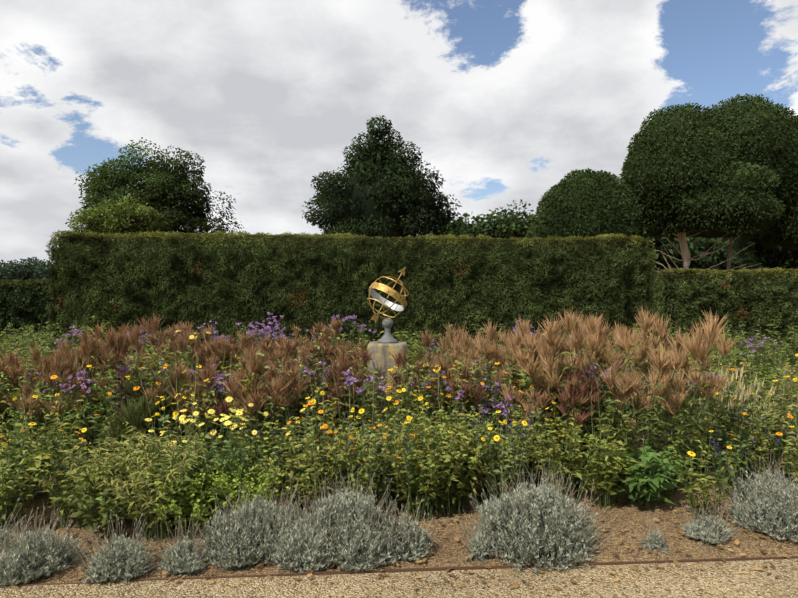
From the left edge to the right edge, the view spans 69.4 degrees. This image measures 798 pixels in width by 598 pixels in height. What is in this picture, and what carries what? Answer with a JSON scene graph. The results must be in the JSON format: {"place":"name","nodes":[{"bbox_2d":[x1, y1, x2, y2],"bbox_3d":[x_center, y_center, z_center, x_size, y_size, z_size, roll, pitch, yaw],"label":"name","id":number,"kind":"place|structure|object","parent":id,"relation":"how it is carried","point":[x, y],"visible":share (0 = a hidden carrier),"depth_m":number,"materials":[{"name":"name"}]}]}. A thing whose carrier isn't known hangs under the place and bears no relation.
{"place":"outdoors","nodes":[
{"label":"outdoors","id":0,"kind":"place"},
{"bbox_2d":[0,559,797,597],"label":"gravel path","id":1,"kind":"structure","parent":0,"point":[725,579],"depth_m":3.02,"materials":[{"name":"beige gravel"}]},
{"bbox_2d":[5,556,797,586],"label":"steel edging","id":2,"kind":"object","parent":1,"relation":"on","point":[493,567],"visible":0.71,"depth_m":3.20,"materials":[{"name":"brown metal"}]},
{"bbox_2d":[0,0,797,268],"label":"sky","id":3,"kind":"structure","parent":0,"point":[505,99],"materials":[{"name":"white"}]},
{"bbox_2d":[1,366,797,583],"bbox_3d":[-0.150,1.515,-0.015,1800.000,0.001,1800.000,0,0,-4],"label":"ground","id":4,"kind":"structure","parent":0,"point":[748,545],"depth_m":3.70,"materials":[{"name":"soil"}]},
{"bbox_2d":[0,260,19,279],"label":"hill tree","id":5,"kind":"object","parent":4,"relation":"on","point":[1,264],"visible":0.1,"depth_m":111.28,"materials":[{"name":"green plant"}]},
{"bbox_2d":[0,257,48,280],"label":"hill tree","id":6,"kind":"object","parent":4,"relation":"on","point":[11,271],"visible":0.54,"depth_m":109.65,"materials":[{"name":"green plant"}]},
{"bbox_2d":[0,278,57,356],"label":"hedge","id":7,"kind":"object","parent":4,"relation":"on","point":[23,302],"visible":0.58,"depth_m":13.68,"materials":[{"name":"green plant"}]},
{"bbox_2d":[24,260,53,279],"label":"hill tree","id":8,"kind":"object","parent":4,"relation":"on","point":[40,272],"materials":[{"name":"green plant"}]},
{"bbox_2d":[65,193,173,236],"bbox_3d":[-17.748,-2.532,36.410,6.118,8.526,4.511,0,0,-4],"label":"tree","id":9,"kind":"object","parent":4,"relation":"on","point":[105,219],"depth_m":35.50,"materials":[{"name":"green plant"}]},
{"bbox_2d":[74,137,243,233],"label":"tree","id":10,"kind":"object","parent":4,"relation":"on","point":[172,195],"depth_m":41.06,"materials":[{"name":"green plant"}]},
{"bbox_2d":[45,230,656,394],"bbox_3d":[-0.586,0.235,9.257,9.531,2.614,0.850,0,0,-4],"label":"hedge","id":11,"kind":"object","parent":4,"relation":"on","point":[226,282],"visible":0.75,"depth_m":8.96,"materials":[{"name":"green plant"}]},
{"bbox_2d":[302,115,461,237],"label":"tree","id":12,"kind":"object","parent":4,"relation":"on","point":[378,188],"depth_m":41.50,"materials":[{"name":"green plant"}]},
{"bbox_2d":[367,341,407,432],"bbox_3d":[-0.117,1.005,5.887,0.416,1.119,0.416,0,0,-1],"label":"stone pedestal","id":13,"kind":"object","parent":4,"relation":"on","point":[381,356],"visible":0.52,"depth_m":5.69,"materials":[{"name":"beige stone"}]},
{"bbox_2d":[377,318,397,342],"bbox_3d":[-0.117,0.320,5.887,0.210,0.252,0.210,0,0,-4],"label":"lead baluster","id":14,"kind":"object","parent":13,"relation":"on","point":[387,324],"visible":0.98,"depth_m":5.84,"materials":[{"name":"grey metal"}]},
{"bbox_2d":[366,267,408,322],"bbox_3d":[-0.117,-0.045,5.887,0.435,0.582,0.425,0,0,-4],"label":"armillary sphere","id":15,"kind":"object","parent":14,"relation":"on","point":[392,292],"visible":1,"depth_m":5.81,"materials":[{"name":"gold metal"}]},
{"bbox_2d":[0,312,797,542],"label":"border","id":16,"kind":"object","parent":4,"relation":"on","point":[172,482],"depth_m":4.38,"materials":[{"name":"green plant"}]},
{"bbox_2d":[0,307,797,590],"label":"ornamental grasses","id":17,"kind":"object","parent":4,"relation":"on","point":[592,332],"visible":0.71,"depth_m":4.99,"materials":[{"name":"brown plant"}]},
{"bbox_2d":[0,449,797,586],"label":"lavender bushes","id":18,"kind":"object","parent":4,"relation":"on","point":[544,524],"visible":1,"depth_m":3.34,"materials":[{"name":"grey plant"}]},
{"bbox_2d":[438,219,470,236],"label":"tree","id":19,"kind":"object","parent":4,"relation":"on","point":[460,230],"visible":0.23,"depth_m":73.42,"materials":[{"name":"green plant"}]},
{"bbox_2d":[457,213,499,238],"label":"tree","id":20,"kind":"object","parent":4,"relation":"on","point":[475,230],"visible":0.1,"depth_m":73.20,"materials":[{"name":"green plant"}]},
{"bbox_2d":[479,199,535,238],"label":"tree","id":21,"kind":"object","parent":4,"relation":"on","point":[513,225],"visible":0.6,"depth_m":72.61,"materials":[{"name":"green plant"}]},
{"bbox_2d":[524,168,643,238],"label":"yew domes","id":22,"kind":"structure","parent":4,"relation":"on","point":[587,203],"depth_m":15.91,"materials":[{"name":"green plant"}]},
{"bbox_2d":[643,229,707,272],"bbox_3d":[10.887,-1.188,25.196,5.535,6.058,4.884,0,0,-4],"label":"tree","id":23,"kind":"object","parent":4,"relation":"on","point":[672,251],"visible":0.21,"depth_m":24.00,"materials":[{"name":"green plant"}]},
{"bbox_2d":[619,93,797,271],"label":"yew","id":24,"kind":"object","parent":4,"relation":"on","point":[727,167],"depth_m":16.68,"materials":[{"name":"green plant"}]},
{"bbox_2d":[645,267,797,365],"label":"hedge","id":25,"kind":"object","parent":4,"relation":"on","point":[748,299],"visible":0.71,"depth_m":12.94,"materials":[{"name":"green plant"}]},
{"bbox_2d":[689,234,794,270],"bbox_3d":[14.983,-2.694,28.917,9.092,8.938,7.473,0,0,-4],"label":"tree","id":26,"kind":"object","parent":4,"relation":"on","point":[750,255],"visible":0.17,"depth_m":26.92,"materials":[{"name":"green plant"}]},
{"bbox_2d":[756,248,797,269],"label":"tree","id":27,"kind":"object","parent":4,"relation":"on","point":[787,259],"visible":0.08,"depth_m":30.20,"materials":[{"name":"green plant"}]}
]}

